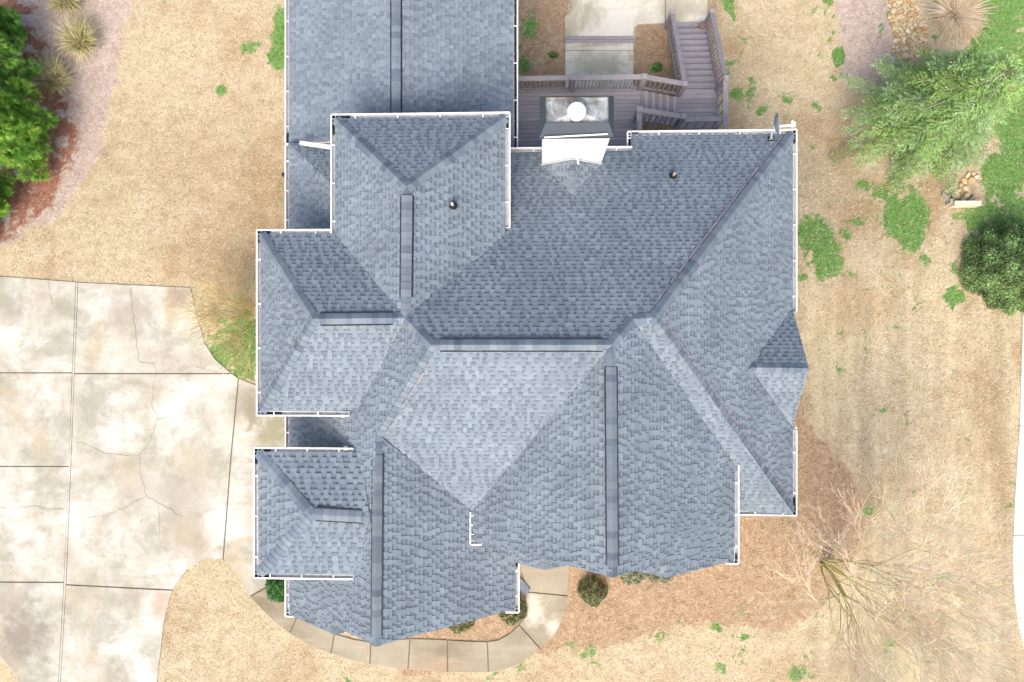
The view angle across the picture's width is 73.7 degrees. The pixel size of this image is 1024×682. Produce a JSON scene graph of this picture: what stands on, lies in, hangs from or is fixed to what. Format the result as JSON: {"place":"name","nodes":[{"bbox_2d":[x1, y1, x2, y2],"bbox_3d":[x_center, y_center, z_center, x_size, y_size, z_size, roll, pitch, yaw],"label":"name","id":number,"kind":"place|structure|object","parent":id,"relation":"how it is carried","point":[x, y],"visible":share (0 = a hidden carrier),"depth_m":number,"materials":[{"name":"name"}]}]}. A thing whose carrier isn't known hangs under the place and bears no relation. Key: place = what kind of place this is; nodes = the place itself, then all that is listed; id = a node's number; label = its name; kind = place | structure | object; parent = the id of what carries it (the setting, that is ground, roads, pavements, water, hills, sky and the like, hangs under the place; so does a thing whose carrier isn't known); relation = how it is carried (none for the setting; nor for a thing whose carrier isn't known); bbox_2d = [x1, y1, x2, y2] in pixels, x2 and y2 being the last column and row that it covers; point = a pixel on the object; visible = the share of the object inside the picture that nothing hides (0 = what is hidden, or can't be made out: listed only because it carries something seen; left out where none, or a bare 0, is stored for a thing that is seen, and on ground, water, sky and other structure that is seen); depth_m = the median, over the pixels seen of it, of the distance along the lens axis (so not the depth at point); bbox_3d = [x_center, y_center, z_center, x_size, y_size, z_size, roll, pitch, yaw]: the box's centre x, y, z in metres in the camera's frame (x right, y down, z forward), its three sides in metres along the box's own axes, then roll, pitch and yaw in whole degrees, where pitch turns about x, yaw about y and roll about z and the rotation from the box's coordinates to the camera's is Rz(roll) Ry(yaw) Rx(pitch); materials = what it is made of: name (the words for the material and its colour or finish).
{"place":"outdoors","nodes":[
{"label":"outdoors","id":0,"kind":"place"},
{"bbox_2d":[0,277,284,681],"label":"driveway","id":1,"kind":"structure","parent":0,"point":[132,434],"depth_m":22.49,"materials":[{"name":"concrete"}]},
{"bbox_2d":[250,564,568,671],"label":"path","id":2,"kind":"structure","parent":0,"point":[538,626],"depth_m":22.04,"materials":[{"name":"brown concrete"}]},
{"bbox_2d":[519,578,529,594],"bbox_3d":[0.335,7.886,21.933,0.270,0.070,0.484,-39,89,2],"label":"splash block","id":3,"kind":"object","parent":2,"relation":"on","point":[524,589],"depth_m":21.91,"materials":[{"name":"grey concrete"}]},
{"bbox_2d":[0,0,1023,681],"bbox_3d":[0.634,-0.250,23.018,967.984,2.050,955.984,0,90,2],"label":"ground","id":4,"kind":"structure","parent":0,"point":[106,68],"depth_m":22.14,"materials":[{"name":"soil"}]},
{"bbox_2d":[0,177,14,220],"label":"conifer","id":5,"kind":"object","parent":4,"relation":"on","point":[5,193],"visible":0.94,"depth_m":21.97,"materials":[{"name":"green plant"}]},
{"bbox_2d":[0,5,42,95],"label":"conifer","id":6,"kind":"object","parent":4,"relation":"on","point":[10,20],"visible":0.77,"depth_m":21.66,"materials":[{"name":"green plant"}]},
{"bbox_2d":[0,75,59,190],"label":"conifer","id":7,"kind":"object","parent":4,"relation":"on","point":[29,129],"visible":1,"depth_m":21.38,"materials":[{"name":"green plant"}]},
{"bbox_2d":[11,2,88,251],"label":"red litter","id":8,"kind":"object","parent":4,"relation":"on","point":[48,140],"visible":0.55,"depth_m":22.90,"materials":[{"name":"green plant"}]},
{"bbox_2d":[30,45,86,103],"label":"ornamental grass","id":9,"kind":"object","parent":4,"relation":"on","point":[52,75],"depth_m":22.59,"materials":[{"name":"beige plant"}]},
{"bbox_2d":[38,0,84,25],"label":"ornamental grass","id":10,"kind":"object","parent":4,"relation":"on","point":[69,4],"depth_m":22.68,"materials":[{"name":"beige plant"}]},
{"bbox_2d":[44,4,103,64],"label":"ornamental grass","id":11,"kind":"object","parent":4,"relation":"on","point":[78,39],"depth_m":22.56,"materials":[{"name":"beige plant"}]},
{"bbox_2d":[169,260,255,387],"bbox_3d":[-8.455,-0.564,20.924,3.682,3.054,3.851,19,91,2],"label":"bare shrub tree","id":12,"kind":"object","parent":4,"relation":"on","point":[233,317],"visible":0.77,"depth_m":20.80,"materials":[{"name":"beige plant"}]},
{"bbox_2d":[265,579,284,602],"bbox_3d":[-7.538,7.910,22.015,0.936,0.782,1.194,0,90,2],"label":"round shrub","id":13,"kind":"object","parent":4,"relation":"on","point":[275,596],"visible":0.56,"depth_m":21.79,"materials":[{"name":"green plant"}]},
{"bbox_2d":[12,0,899,238],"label":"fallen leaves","id":14,"kind":"object","parent":4,"relation":"on","point":[122,51],"visible":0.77,"depth_m":22.98,"materials":[{"name":"brown plant"}]},
{"bbox_2d":[448,620,474,633],"bbox_3d":[-1.667,8.891,21.716,1.028,0.928,0.910,0,90,2],"label":"round shrub","id":15,"kind":"object","parent":4,"relation":"on","point":[456,629],"visible":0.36,"depth_m":21.51,"materials":[{"name":"green plant"}]},
{"bbox_2d":[498,598,527,625],"bbox_3d":[0.011,8.623,21.648,1.013,0.934,1.000,0,90,2],"label":"round shrub","id":16,"kind":"object","parent":4,"relation":"on","point":[507,619],"visible":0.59,"depth_m":21.49,"materials":[{"name":"green plant"}]},
{"bbox_2d":[15,1,1021,679],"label":"fallen leaves","id":17,"kind":"object","parent":4,"relation":"on","point":[271,211],"visible":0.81,"depth_m":22.36,"materials":[{"name":"brown plant"}]},
{"bbox_2d":[253,0,808,646],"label":"house","id":18,"kind":"structure","parent":4,"relation":"on","point":[491,354],"depth_m":17.14,"materials":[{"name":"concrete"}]},
{"bbox_2d":[768,112,795,141],"bbox_3d":[7.224,-5.735,18.197,0.621,0.781,0.613,0,90,2],"label":"satellite dish","id":19,"kind":"object","parent":18,"relation":"attached to","point":[776,126],"visible":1,"depth_m":18.12,"materials":[{"name":"grey metal"}]},
{"bbox_2d":[549,52,558,57],"bbox_3d":[1.471,-10.030,23.968,0.331,0.285,0.234,0,90,2],"label":"plant","id":20,"kind":"object","parent":4,"relation":"on","point":[554,55],"visible":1,"depth_m":23.89,"materials":[{"name":"green plant"}]},
{"bbox_2d":[118,0,1023,681],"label":"green grass","id":21,"kind":"structure","parent":4,"relation":"on","point":[804,216],"depth_m":21.88,"materials":[{"name":"green plant"}]},
{"bbox_2d":[576,574,608,607],"bbox_3d":[2.556,7.927,21.518,0.941,0.999,0.953,39,91,2],"label":"round shrub","id":22,"kind":"object","parent":4,"relation":"on","point":[597,600],"visible":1,"depth_m":21.42,"materials":[{"name":"green plant"}]},
{"bbox_2d":[518,8,728,146],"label":"wooden deck","id":23,"kind":"structure","parent":4,"relation":"on","point":[693,103],"depth_m":21.50,"materials":[{"name":"paint"}]},
{"bbox_2d":[698,21,705,28],"bbox_3d":[6.537,-10.835,23.571,0.250,0.370,0.246,0,90,2],"label":"plant pot","id":24,"kind":"object","parent":23,"relation":"on","point":[702,24],"visible":0.9,"depth_m":23.39,"materials":[{"name":"brown ceramic"}]},
{"bbox_2d":[618,571,646,585],"bbox_3d":[3.801,7.275,21.509,1.059,0.923,0.928,0,90,2],"label":"round shrub","id":25,"kind":"object","parent":4,"relation":"on","point":[636,579],"visible":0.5,"depth_m":21.28,"materials":[{"name":"green plant"}]},
{"bbox_2d":[565,0,706,86],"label":"patio","id":26,"kind":"structure","parent":4,"relation":"on","point":[604,17],"depth_m":23.88,"materials":[{"name":"concrete"}]},
{"bbox_2d":[565,36,633,42],"bbox_3d":[3.056,-10.539,23.930,2.384,0.160,0.216,1,90,2],"label":"timber step","id":27,"kind":"object","parent":26,"relation":"on","point":[599,39],"visible":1,"depth_m":23.85,"materials":[{"name":"paint"}]},
{"bbox_2d":[652,62,662,71],"bbox_3d":[5.078,-9.537,23.791,0.402,0.363,0.344,0,90,2],"label":"plant","id":28,"kind":"object","parent":4,"relation":"on","point":[655,68],"visible":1,"depth_m":23.70,"materials":[{"name":"green plant"}]},
{"bbox_2d":[645,574,673,582],"bbox_3d":[4.680,7.318,21.554,0.942,0.765,0.711,0,90,2],"label":"round shrub","id":29,"kind":"object","parent":4,"relation":"on","point":[657,579],"visible":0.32,"depth_m":21.35,"materials":[{"name":"green plant"}]},
{"bbox_2d":[398,0,982,680],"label":"pine straw","id":30,"kind":"object","parent":4,"relation":"on","point":[800,572],"visible":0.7,"depth_m":21.76,"materials":[{"name":"brown plant"}]},
{"bbox_2d":[734,446,1023,681],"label":"bare tree","id":31,"kind":"object","parent":4,"relation":"on","point":[907,614],"visible":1,"depth_m":17.15,"materials":[{"name":"beige plant"}]},
{"bbox_2d":[890,7,896,13],"bbox_3d":[12.651,-10.940,22.621,0.249,0.168,0.215,-18,89,2],"label":"rock","id":32,"kind":"object","parent":4,"relation":"on","point":[893,10],"visible":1,"depth_m":22.57,"materials":[{"name":"beige stone"}]},
{"bbox_2d":[896,14,902,19],"bbox_3d":[12.808,-10.720,22.571,0.225,0.135,0.183,-6,83,10],"label":"rock","id":33,"kind":"object","parent":4,"relation":"on","point":[899,16],"visible":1,"depth_m":22.52,"materials":[{"name":"beige stone"}]},
{"bbox_2d":[907,10,914,16],"bbox_3d":[13.124,-10.760,22.448,0.227,0.117,0.200,36,91,2],"label":"rock","id":34,"kind":"object","parent":4,"relation":"on","point":[910,13],"visible":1,"depth_m":22.42,"materials":[{"name":"beige stone"}]},
{"bbox_2d":[910,41,915,47],"bbox_3d":[13.167,-9.736,22.428,0.170,0.157,0.221,-14,85,3],"label":"rock","id":35,"kind":"object","parent":4,"relation":"on","point":[912,44],"visible":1,"depth_m":22.39,"materials":[{"name":"beige stone"}]},
{"bbox_2d":[918,20,923,27],"bbox_3d":[13.405,-10.383,22.357,0.186,0.148,0.212,18,91,2],"label":"rock","id":36,"kind":"object","parent":4,"relation":"on","point":[920,24],"visible":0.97,"depth_m":22.31,"materials":[{"name":"beige stone"}]},
{"bbox_2d":[827,45,1023,196],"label":"cedar tree","id":37,"kind":"object","parent":4,"relation":"on","point":[960,99],"visible":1,"depth_m":20.13,"materials":[{"name":"green plant"}]},
{"bbox_2d":[951,191,959,198],"bbox_3d":[14.104,-4.638,21.718,0.284,0.174,0.263,3,90,2],"label":"rock","id":38,"kind":"object","parent":4,"relation":"on","point":[957,196],"visible":0.82,"depth_m":21.65,"materials":[{"name":"beige stone"}]},
{"bbox_2d":[941,193,981,207],"bbox_3d":[14.166,-4.467,21.587,1.004,0.568,0.487,0,90,2],"label":"drain headwall","id":39,"kind":"object","parent":4,"relation":"on","point":[953,203],"visible":1,"depth_m":21.46,"materials":[{"name":"beige concrete"}]},
{"bbox_2d":[961,177,966,183],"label":"rock","id":40,"kind":"object","parent":4,"relation":"on","point":[964,180],"visible":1,"depth_m":21.73,"materials":[{"name":"beige stone"}]},
{"bbox_2d":[964,192,969,199],"bbox_3d":[14.452,-4.601,21.690,0.207,0.137,0.246,31,89,-9],"label":"rock","id":41,"kind":"object","parent":4,"relation":"on","point":[966,195],"visible":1,"depth_m":21.64,"materials":[{"name":"beige stone"}]},
{"bbox_2d":[968,176,975,183],"bbox_3d":[14.650,-5.123,21.748,0.244,0.149,0.232,40,103,-1],"label":"rock","id":42,"kind":"object","parent":4,"relation":"on","point":[971,179],"visible":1,"depth_m":21.70,"materials":[{"name":"beige stone"}]},
{"bbox_2d":[959,218,1023,315],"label":"shrub","id":43,"kind":"object","parent":4,"relation":"on","point":[990,290],"visible":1,"depth_m":20.75,"materials":[{"name":"green plant"}]},
{"bbox_2d":[1017,305,1023,313],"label":"shrub","id":44,"kind":"object","parent":4,"relation":"on","point":[1021,307],"visible":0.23,"depth_m":21.25,"materials":[{"name":"green plant"}]},
{"bbox_2d":[921,0,1000,49],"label":"ornamental grass","id":45,"kind":"object","parent":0,"point":[955,14],"depth_m":21.86,"materials":[{"name":"beige plant"}]},
{"bbox_2d":[1012,314,1023,646],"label":"sidewalk","id":46,"kind":"structure","parent":0,"point":[1019,499],"depth_m":21.36,"materials":[{"name":"concrete"}]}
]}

